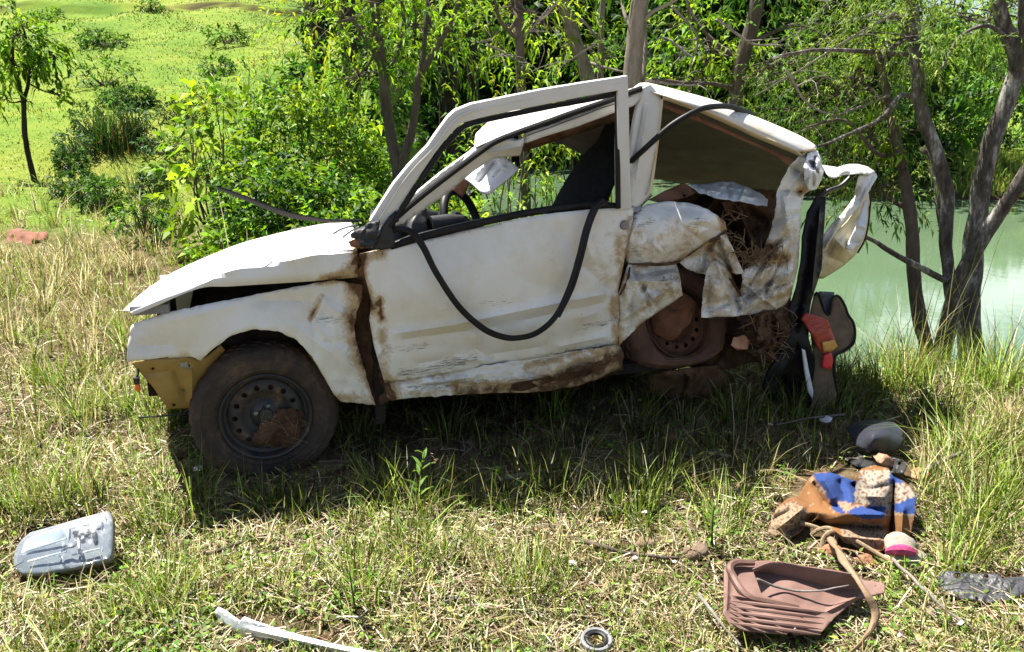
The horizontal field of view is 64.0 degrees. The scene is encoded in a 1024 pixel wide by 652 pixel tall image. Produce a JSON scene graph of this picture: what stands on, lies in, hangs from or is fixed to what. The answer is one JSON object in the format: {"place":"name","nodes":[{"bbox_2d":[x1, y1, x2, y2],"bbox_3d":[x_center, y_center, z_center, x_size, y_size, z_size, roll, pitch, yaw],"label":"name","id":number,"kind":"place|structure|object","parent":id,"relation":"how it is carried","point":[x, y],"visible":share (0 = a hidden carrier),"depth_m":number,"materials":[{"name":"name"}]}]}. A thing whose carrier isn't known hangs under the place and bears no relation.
{"place":"outdoors","nodes":[
{"label":"outdoors","id":0,"kind":"place"},
{"bbox_2d":[0,0,1023,651],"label":"ground","id":1,"kind":"structure","parent":0,"point":[88,10],"depth_m":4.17,"materials":[{"name":"green plant"}]},
{"bbox_2d":[6,228,46,244],"bbox_3d":[-5.022,-0.875,8.476,0.400,0.208,0.607,-6,18,-20],"label":"hollow brick","id":2,"kind":"object","parent":1,"relation":"on","point":[27,236],"visible":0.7,"depth_m":8.46,"materials":[{"name":"brick"}]},
{"bbox_2d":[0,0,82,181],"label":"young tree","id":3,"kind":"object","parent":1,"relation":"on","point":[32,57],"visible":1,"depth_m":12.93,"materials":[{"name":"green plant"}]},
{"bbox_2d":[13,511,114,577],"bbox_3d":[-1.547,0.761,2.821,0.334,0.169,0.219,-4,17,-13],"label":"headlamp","id":4,"kind":"object","parent":1,"relation":"on","point":[65,548],"visible":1,"depth_m":2.82,"materials":[{"name":"grey plastic"}]},
{"bbox_2d":[50,142,91,172],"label":"shrub","id":5,"kind":"object","parent":1,"relation":"on","point":[56,158],"visible":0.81,"depth_m":14.30,"materials":[{"name":"green plant"}]},
{"bbox_2d":[47,128,96,160],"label":"shrub","id":6,"kind":"object","parent":1,"relation":"on","point":[87,144],"visible":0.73,"depth_m":14.85,"materials":[{"name":"green plant"}]},
{"bbox_2d":[45,161,106,204],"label":"shrub","id":7,"kind":"object","parent":1,"relation":"on","point":[73,170],"visible":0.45,"depth_m":10.51,"materials":[{"name":"green plant"}]},
{"bbox_2d":[63,99,108,136],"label":"shrub","id":8,"kind":"object","parent":1,"relation":"on","point":[75,123],"visible":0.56,"depth_m":15.82,"materials":[{"name":"green plant"}]},
{"bbox_2d":[72,28,119,49],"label":"tussock","id":9,"kind":"object","parent":1,"relation":"on","point":[79,36],"visible":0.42,"depth_m":25.76,"materials":[{"name":"green plant"}]},
{"bbox_2d":[63,173,136,214],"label":"shrub","id":10,"kind":"object","parent":1,"relation":"on","point":[89,187],"visible":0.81,"depth_m":10.04,"materials":[{"name":"green plant"}]},
{"bbox_2d":[61,54,141,88],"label":"tussock","id":11,"kind":"object","parent":1,"relation":"on","point":[104,59],"visible":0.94,"depth_m":21.16,"materials":[{"name":"green plant"}]},
{"bbox_2d":[81,29,130,49],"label":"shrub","id":12,"kind":"object","parent":1,"relation":"on","point":[97,40],"visible":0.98,"depth_m":25.29,"materials":[{"name":"green plant"}]},
{"bbox_2d":[61,102,151,160],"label":"reed clump","id":13,"kind":"object","parent":1,"relation":"on","point":[104,139],"visible":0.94,"depth_m":15.12,"materials":[{"name":"green plant"}]},
{"bbox_2d":[91,87,130,106],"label":"shrub","id":14,"kind":"object","parent":1,"relation":"on","point":[106,98],"visible":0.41,"depth_m":18.48,"materials":[{"name":"green plant"}]},
{"bbox_2d":[81,97,161,151],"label":"reed clump","id":15,"kind":"object","parent":1,"relation":"on","point":[136,133],"visible":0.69,"depth_m":15.42,"materials":[{"name":"green plant"}]},
{"bbox_2d":[107,101,157,144],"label":"shrub","id":16,"kind":"object","parent":1,"relation":"on","point":[136,110],"visible":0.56,"depth_m":15.53,"materials":[{"name":"green plant"}]},
{"bbox_2d":[106,83,161,110],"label":"tussock","id":17,"kind":"object","parent":1,"relation":"on","point":[145,88],"visible":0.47,"depth_m":18.12,"materials":[{"name":"green plant"}]},
{"bbox_2d":[112,84,156,107],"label":"shrub","id":18,"kind":"object","parent":1,"relation":"on","point":[147,95],"visible":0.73,"depth_m":18.18,"materials":[{"name":"green plant"}]},
{"bbox_2d":[100,193,182,247],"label":"bush","id":19,"kind":"object","parent":1,"relation":"on","point":[144,214],"visible":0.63,"depth_m":8.29,"materials":[{"name":"green plant"}]},
{"bbox_2d":[133,0,165,12],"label":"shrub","id":20,"kind":"object","parent":1,"relation":"on","point":[157,9],"visible":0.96,"depth_m":35.99,"materials":[{"name":"green plant"}]},
{"bbox_2d":[129,164,172,205],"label":"shrub","id":21,"kind":"object","parent":1,"relation":"on","point":[140,176],"visible":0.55,"depth_m":10.54,"materials":[{"name":"green plant"}]},
{"bbox_2d":[108,187,193,239],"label":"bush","id":22,"kind":"object","parent":1,"relation":"on","point":[152,216],"visible":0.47,"depth_m":8.56,"materials":[{"name":"green plant"}]},
{"bbox_2d":[129,131,195,158],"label":"shrub","id":23,"kind":"object","parent":1,"relation":"on","point":[153,139],"visible":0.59,"depth_m":15.16,"materials":[{"name":"green plant"}]},
{"bbox_2d":[153,96,203,123],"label":"shrub","id":24,"kind":"object","parent":1,"relation":"on","point":[187,116],"visible":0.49,"depth_m":16.81,"materials":[{"name":"green plant"}]},
{"bbox_2d":[175,153,213,181],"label":"shrub","id":25,"kind":"object","parent":1,"relation":"on","point":[200,173],"visible":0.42,"depth_m":14.26,"materials":[{"name":"green plant"}]},
{"bbox_2d":[138,70,258,260],"bbox_3d":[-2.885,-1.385,7.720,1.234,1.964,1.376,0,16,0],"label":"bush","id":26,"kind":"object","parent":1,"relation":"on","point":[197,135],"visible":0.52,"depth_m":7.61,"materials":[{"name":"green plant"}]},
{"bbox_2d":[0,0,424,208],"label":"hillside grass","id":27,"kind":"structure","parent":1,"relation":"on","point":[169,37],"depth_m":24.15,"materials":[{"name":"green plant"}]},
{"bbox_2d":[183,79,242,105],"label":"shrub","id":28,"kind":"object","parent":1,"relation":"on","point":[203,89],"visible":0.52,"depth_m":18.14,"materials":[{"name":"green plant"}]},
{"bbox_2d":[196,52,238,75],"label":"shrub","id":29,"kind":"object","parent":1,"relation":"on","point":[229,64],"visible":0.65,"depth_m":22.43,"materials":[{"name":"green plant"}]},
{"bbox_2d":[177,209,259,266],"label":"bush","id":30,"kind":"object","parent":1,"relation":"on","point":[199,252],"visible":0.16,"depth_m":6.37,"materials":[{"name":"green plant"}]},
{"bbox_2d":[200,22,252,44],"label":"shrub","id":31,"kind":"object","parent":1,"relation":"on","point":[241,33],"visible":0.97,"depth_m":26.68,"materials":[{"name":"green plant"}]},
{"bbox_2d":[182,47,312,210],"bbox_3d":[-3.085,-2.258,10.025,1.636,2.212,1.838,0,16,0],"label":"bush","id":32,"kind":"object","parent":1,"relation":"on","point":[246,65],"visible":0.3,"depth_m":9.78,"materials":[{"name":"green plant"}]},
{"bbox_2d":[196,140,346,245],"bbox_3d":[-2.093,-0.945,7.272,1.302,1.383,1.219,-7,18,-24],"label":"bush","id":33,"kind":"object","parent":1,"relation":"on","point":[222,181],"visible":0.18,"depth_m":7.01,"materials":[{"name":"green plant"}]},
{"bbox_2d":[209,152,364,250],"bbox_3d":[-1.762,-0.617,6.615,1.381,1.549,1.308,0,16,0],"label":"bush","id":34,"kind":"object","parent":1,"relation":"on","point":[236,209],"visible":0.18,"depth_m":6.27,"materials":[{"name":"green plant"}]},
{"bbox_2d":[214,607,373,651],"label":"trim strip","id":35,"kind":"object","parent":1,"relation":"on","point":[257,629],"depth_m":2.38,"materials":[{"name":"white paint"}]},
{"bbox_2d":[203,64,399,234],"bbox_3d":[-2.120,-1.537,8.516,1.976,2.314,1.858,0,16,0],"label":"bush","id":36,"kind":"object","parent":1,"relation":"on","point":[302,113],"visible":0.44,"depth_m":8.13,"materials":[{"name":"green plant"}]},
{"bbox_2d":[234,141,382,241],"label":"bush","id":37,"kind":"object","parent":1,"relation":"on","point":[360,204],"visible":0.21,"depth_m":6.18,"materials":[{"name":"green plant"}]},
{"bbox_2d":[304,0,369,119],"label":"dark tree","id":38,"kind":"object","parent":1,"relation":"on","point":[319,31],"visible":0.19,"depth_m":15.98,"materials":[{"name":"brown plant"}]},
{"bbox_2d":[253,23,454,148],"bbox_3d":[-2.885,-4.348,15.117,3.186,2.351,3.249,-15,22,-42],"label":"bush","id":39,"kind":"object","parent":1,"relation":"on","point":[292,70],"visible":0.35,"depth_m":14.96,"materials":[{"name":"green plant"}]},
{"bbox_2d":[302,0,405,153],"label":"dark tree","id":40,"kind":"object","parent":1,"relation":"on","point":[353,45],"visible":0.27,"depth_m":14.21,"materials":[{"name":"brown plant"}]},
{"bbox_2d":[250,0,500,205],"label":"slender tree","id":41,"kind":"object","parent":1,"relation":"on","point":[398,158],"visible":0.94,"depth_m":7.18,"materials":[{"name":"green plant"}]},
{"bbox_2d":[320,122,432,227],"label":"bush","id":42,"kind":"object","parent":1,"relation":"on","point":[377,160],"visible":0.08,"depth_m":8.04,"materials":[{"name":"green plant"}]},
{"bbox_2d":[326,0,458,111],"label":"tree","id":43,"kind":"object","parent":1,"relation":"on","point":[377,78],"visible":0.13,"depth_m":20.75,"materials":[{"name":"green plant"}]},
{"bbox_2d":[362,0,434,157],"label":"dark tree","id":44,"kind":"object","parent":1,"relation":"on","point":[393,11],"visible":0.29,"depth_m":17.27,"materials":[{"name":"green plant"}]},
{"bbox_2d":[333,0,497,133],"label":"tree","id":45,"kind":"object","parent":1,"relation":"on","point":[461,94],"visible":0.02,"depth_m":32.71,"materials":[{"name":"green plant"}]},
{"bbox_2d":[404,447,434,508],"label":"weed","id":46,"kind":"object","parent":1,"relation":"on","point":[418,463],"visible":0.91,"depth_m":3.09,"materials":[{"name":"green plant"}]},
{"bbox_2d":[381,118,482,211],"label":"bush","id":47,"kind":"object","parent":1,"relation":"on","point":[417,143],"visible":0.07,"depth_m":18.07,"materials":[{"name":"green plant"}]},
{"bbox_2d":[406,0,490,170],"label":"dark tree","id":48,"kind":"object","parent":1,"relation":"on","point":[441,106],"visible":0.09,"depth_m":19.19,"materials":[{"name":"brown plant"}]},
{"bbox_2d":[410,40,488,137],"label":"bush","id":49,"kind":"object","parent":1,"relation":"on","point":[433,85],"visible":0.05,"depth_m":32.55,"materials":[{"name":"green plant"}]},
{"bbox_2d":[405,0,496,212],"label":"dark tree","id":50,"kind":"object","parent":1,"relation":"on","point":[450,103],"visible":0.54,"depth_m":15.31,"materials":[{"name":"green plant"}]},
{"bbox_2d":[427,174,489,226],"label":"bush","id":51,"kind":"object","parent":1,"relation":"on","point":[453,201],"visible":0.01,"depth_m":8.60,"materials":[{"name":"green plant"}]},
{"bbox_2d":[430,0,511,217],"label":"dark tree","id":52,"kind":"object","parent":1,"relation":"on","point":[473,48],"visible":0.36,"depth_m":18.11,"materials":[{"name":"green plant"}]},
{"bbox_2d":[415,0,541,118],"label":"tree","id":53,"kind":"object","parent":1,"relation":"on","point":[502,75],"visible":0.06,"depth_m":33.43,"materials":[{"name":"green plant"}]},
{"bbox_2d":[435,19,532,129],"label":"bush","id":54,"kind":"object","parent":1,"relation":"on","point":[511,80],"visible":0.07,"depth_m":32.97,"materials":[{"name":"green plant"}]},
{"bbox_2d":[122,75,876,476],"bbox_3d":[0.088,-0.303,4.269,3.947,1.908,1.595,-5,17,-15],"label":"wrecked car","id":55,"kind":"object","parent":1,"relation":"on","point":[278,345],"visible":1,"depth_m":3.54,"materials":[{"name":"white paint"}]},
{"bbox_2d":[430,60,578,223],"bbox_3d":[-0.010,-0.700,6.314,1.240,2.568,1.265,-15,22,-41],"label":"bush","id":56,"kind":"object","parent":1,"relation":"on","point":[550,145],"visible":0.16,"depth_m":6.01,"materials":[{"name":"green plant"}]},
{"bbox_2d":[0,208,1023,651],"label":"dry straw","id":57,"kind":"object","parent":1,"relation":"on","point":[838,630],"visible":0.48,"depth_m":2.78,"materials":[{"name":"beige plant"}]},
{"bbox_2d":[580,627,612,651],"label":"rubber ring","id":58,"kind":"object","parent":57,"relation":"on","point":[588,633],"visible":0.97,"depth_m":2.42,"materials":[{"name":"white rubber"}]},
{"bbox_2d":[0,268,1023,651],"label":"ground cover","id":59,"kind":"object","parent":1,"relation":"on","point":[314,604],"visible":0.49,"depth_m":2.73,"materials":[{"name":"green plant"}]},
{"bbox_2d":[430,0,604,217],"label":"thin tree","id":60,"kind":"object","parent":1,"relation":"on","point":[518,32],"visible":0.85,"depth_m":6.36,"materials":[{"name":"green plant"}]},
{"bbox_2d":[482,37,581,137],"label":"bush","id":61,"kind":"object","parent":1,"relation":"on","point":[538,58],"visible":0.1,"depth_m":33.66,"materials":[{"name":"green plant"}]},
{"bbox_2d":[457,0,618,152],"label":"tree","id":62,"kind":"object","parent":1,"relation":"on","point":[541,9],"visible":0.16,"depth_m":32.18,"materials":[{"name":"green plant"}]},
{"bbox_2d":[501,60,612,216],"bbox_3d":[0.444,-0.657,6.566,1.172,2.821,1.367,12,20,34],"label":"bush","id":63,"kind":"object","parent":1,"relation":"on","point":[566,150],"visible":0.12,"depth_m":6.37,"materials":[{"name":"green plant"}]},
{"bbox_2d":[528,14,622,105],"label":"bush","id":64,"kind":"object","parent":1,"relation":"on","point":[587,39],"visible":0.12,"depth_m":33.74,"materials":[{"name":"green plant"}]},
{"bbox_2d":[493,0,665,89],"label":"tree","id":65,"kind":"object","parent":1,"relation":"on","point":[589,13],"visible":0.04,"depth_m":35.33,"materials":[{"name":"green plant"}]},
{"bbox_2d":[537,0,628,208],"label":"leaning tree","id":66,"kind":"object","parent":1,"relation":"on","point":[571,27],"visible":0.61,"depth_m":6.61,"materials":[{"name":"green plant"}]},
{"bbox_2d":[555,0,658,93],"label":"thin pale tree","id":67,"kind":"object","parent":1,"relation":"on","point":[601,12],"visible":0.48,"depth_m":6.99,"materials":[{"name":"green plant"}]},
{"bbox_2d":[562,533,677,559],"bbox_3d":[0.370,0.783,2.885,0.422,0.037,0.070,6,18,20],"label":"stick","id":68,"kind":"object","parent":1,"relation":"on","point":[609,548],"visible":0.84,"depth_m":2.85,"materials":[{"name":"brown wood"}]},
{"bbox_2d":[295,0,967,196],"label":"undergrowth","id":69,"kind":"object","parent":1,"relation":"on","point":[327,26],"visible":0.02,"depth_m":25.60,"materials":[{"name":"green plant"}]},
{"bbox_2d":[571,0,692,88],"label":"pale tree","id":70,"kind":"object","parent":1,"relation":"on","point":[635,62],"visible":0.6,"depth_m":5.83,"materials":[{"name":"brown plant"}]},
{"bbox_2d":[560,0,730,92],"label":"tree","id":71,"kind":"object","parent":1,"relation":"on","point":[648,33],"visible":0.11,"depth_m":32.30,"materials":[{"name":"green plant"}]},
{"bbox_2d":[593,0,787,115],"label":"tree","id":72,"kind":"object","parent":1,"relation":"on","point":[652,6],"visible":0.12,"depth_m":27.43,"materials":[{"name":"green plant"}]},
{"bbox_2d":[682,542,708,560],"bbox_3d":[0.645,0.797,2.884,0.093,0.058,0.085,0,16,0],"label":"clod","id":73,"kind":"object","parent":1,"relation":"on","point":[702,549],"visible":0.94,"depth_m":2.86,"materials":[{"name":"beige soil"}]},
{"bbox_2d":[647,18,762,107],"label":"bush","id":74,"kind":"object","parent":1,"relation":"on","point":[683,63],"visible":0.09,"depth_m":27.14,"materials":[{"name":"green plant"}]},
{"bbox_2d":[605,0,869,117],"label":"leaning brown tree","id":75,"kind":"object","parent":1,"relation":"on","point":[741,54],"visible":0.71,"depth_m":6.38,"materials":[{"name":"green plant"}]},
{"bbox_2d":[671,0,716,95],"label":"dead twig","id":76,"kind":"object","parent":75,"relation":"attached to","point":[686,22],"visible":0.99,"depth_m":5.97,"materials":[{"name":"wood"}]},
{"bbox_2d":[675,0,852,126],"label":"tree","id":77,"kind":"object","parent":1,"relation":"on","point":[740,27],"visible":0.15,"depth_m":26.40,"materials":[{"name":"green plant"}]},
{"bbox_2d":[744,91,846,153],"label":"bush","id":78,"kind":"object","parent":1,"relation":"on","point":[777,101],"visible":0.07,"depth_m":23.98,"materials":[{"name":"green plant"}]},
{"bbox_2d":[723,559,885,634],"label":"trim panel","id":79,"kind":"structure","parent":1,"relation":"on","point":[751,603],"depth_m":2.53,"materials":[{"name":"brown plastic"}]},
{"bbox_2d":[826,535,879,651],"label":"strap","id":80,"kind":"object","parent":79,"relation":"attached to","point":[849,568],"visible":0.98,"depth_m":2.48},
{"bbox_2d":[731,0,898,130],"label":"tree","id":81,"kind":"object","parent":1,"relation":"on","point":[830,42],"visible":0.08,"depth_m":26.69,"materials":[{"name":"green plant"}]},
{"bbox_2d":[770,112,869,195],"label":"bush","id":82,"kind":"object","parent":1,"relation":"on","point":[796,121],"visible":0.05,"depth_m":23.78,"materials":[{"name":"green plant"}]},
{"bbox_2d":[703,8,969,372],"bbox_3d":[2.387,-0.784,6.359,1.943,3.187,1.788,0,16,0],"label":"feathery tree","id":83,"kind":"object","parent":1,"relation":"on","point":[907,205],"visible":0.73,"depth_m":5.95,"materials":[{"name":"green plant"}]},
{"bbox_2d":[716,13,824,83],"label":"dead twig","id":84,"kind":"object","parent":83,"relation":"attached to","point":[738,34],"visible":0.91,"depth_m":5.64,"materials":[{"name":"wood"}]},
{"bbox_2d":[773,69,889,115],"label":"dead twig","id":85,"kind":"object","parent":83,"relation":"attached to","point":[798,90],"visible":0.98,"depth_m":5.35,"materials":[{"name":"brown wood"}]},
{"bbox_2d":[795,94,889,165],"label":"dead twig","id":86,"kind":"object","parent":83,"relation":"attached to","point":[870,102],"visible":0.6,"depth_m":5.72,"materials":[{"name":"brown wood"}]},
{"bbox_2d":[767,465,915,555],"bbox_3d":[1.283,0.663,3.074,0.426,0.165,0.645,14,21,39],"label":"blanket","id":87,"kind":"object","parent":1,"relation":"on","point":[868,507],"visible":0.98,"depth_m":3.03,"materials":[{"name":"fabric"}]},
{"bbox_2d":[800,521,894,564],"bbox_3d":[1.186,0.760,2.904,0.328,0.061,0.112,8,18,25],"label":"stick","id":88,"kind":"object","parent":1,"relation":"on","point":[827,530],"visible":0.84,"depth_m":2.91,"materials":[{"name":"beige wood"}]},
{"bbox_2d":[719,0,997,156],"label":"tree","id":89,"kind":"object","parent":1,"relation":"on","point":[934,88],"visible":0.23,"depth_m":24.31,"materials":[{"name":"green plant"}]},
{"bbox_2d":[801,84,933,172],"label":"bush","id":90,"kind":"object","parent":1,"relation":"on","point":[907,137],"visible":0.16,"depth_m":23.94,"materials":[{"name":"green plant"}]},
{"bbox_2d":[843,419,908,473],"bbox_3d":[1.589,0.510,3.591,0.252,0.150,0.510,6,17,19],"label":"plastic shell","id":91,"kind":"object","parent":1,"relation":"on","point":[869,438],"visible":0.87,"depth_m":3.55,"materials":[{"name":"grey plastic"},{"name":"black plastic"}]},
{"bbox_2d":[762,0,1023,368],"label":"pale forked tree","id":92,"kind":"object","parent":1,"relation":"on","point":[995,218],"visible":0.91,"depth_m":5.49,"materials":[{"name":"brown plant"}]},
{"bbox_2d":[755,11,896,95],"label":"dead twig","id":93,"kind":"object","parent":92,"relation":"attached to","point":[853,36],"visible":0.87,"depth_m":5.37,"materials":[{"name":"wood"}]},
{"bbox_2d":[883,531,927,567],"bbox_3d":[1.369,0.783,2.868,0.143,0.107,0.156,0,16,0],"label":"knitted cap","id":94,"kind":"object","parent":1,"relation":"on","point":[902,543],"visible":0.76,"depth_m":2.82,"materials":[{"name":"beige fabric"}]},
{"bbox_2d":[836,84,980,162],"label":"bush","id":95,"kind":"object","parent":1,"relation":"on","point":[948,118],"visible":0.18,"depth_m":24.49,"materials":[{"name":"green plant"}]},
{"bbox_2d":[873,16,995,104],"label":"tree","id":96,"kind":"object","parent":1,"relation":"on","point":[951,69],"visible":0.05,"depth_m":41.96,"materials":[{"name":"green plant"}]},
{"bbox_2d":[891,557,986,635],"bbox_3d":[1.326,0.851,2.599,0.070,0.058,0.394,-5,17,-17],"label":"stick","id":97,"kind":"object","parent":1,"relation":"on","point":[911,576],"visible":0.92,"depth_m":2.59,"materials":[{"name":"brown wood"}]},
{"bbox_2d":[867,0,1023,377],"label":"dark lichened tree","id":98,"kind":"object","parent":1,"relation":"on","point":[1004,102],"visible":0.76,"depth_m":6.00,"materials":[{"name":"brown plant"}]},
{"bbox_2d":[878,199,1014,370],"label":"grass stalks","id":99,"kind":"object","parent":1,"relation":"on","point":[954,311],"depth_m":5.19,"materials":[{"name":"green plant"}]},
{"bbox_2d":[907,71,1009,149],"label":"bush","id":100,"kind":"object","parent":1,"relation":"on","point":[947,80],"visible":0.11,"depth_m":26.66,"materials":[{"name":"green plant"}]},
{"bbox_2d":[932,8,1023,106],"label":"tree","id":101,"kind":"object","parent":1,"relation":"on","point":[996,65],"visible":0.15,"depth_m":42.02,"materials":[{"name":"green plant"}]},
{"bbox_2d":[937,571,1023,603],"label":"perforated plate","id":102,"kind":"object","parent":1,"relation":"on","point":[957,587],"visible":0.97,"depth_m":2.61,"materials":[{"name":"black plastic"}]},
{"bbox_2d":[944,147,1023,197],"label":"shore grass","id":103,"kind":"structure","parent":1,"relation":"on","point":[1011,162],"depth_m":23.91,"materials":[{"name":"green plant"}]},
{"bbox_2d":[950,81,1023,148],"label":"bush","id":104,"kind":"object","parent":1,"relation":"on","point":[1007,140],"visible":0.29,"depth_m":27.52,"materials":[{"name":"green plant"}]},
{"bbox_2d":[430,163,1023,374],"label":"water","id":105,"kind":"structure","parent":0,"point":[886,272],"depth_m":14.53,"materials":[{"name":"green liquid"}]},
{"bbox_2d":[892,0,1017,33],"label":"sky","id":106,"kind":"structure","parent":0,"point":[975,10],"materials":[{"name":"white"}]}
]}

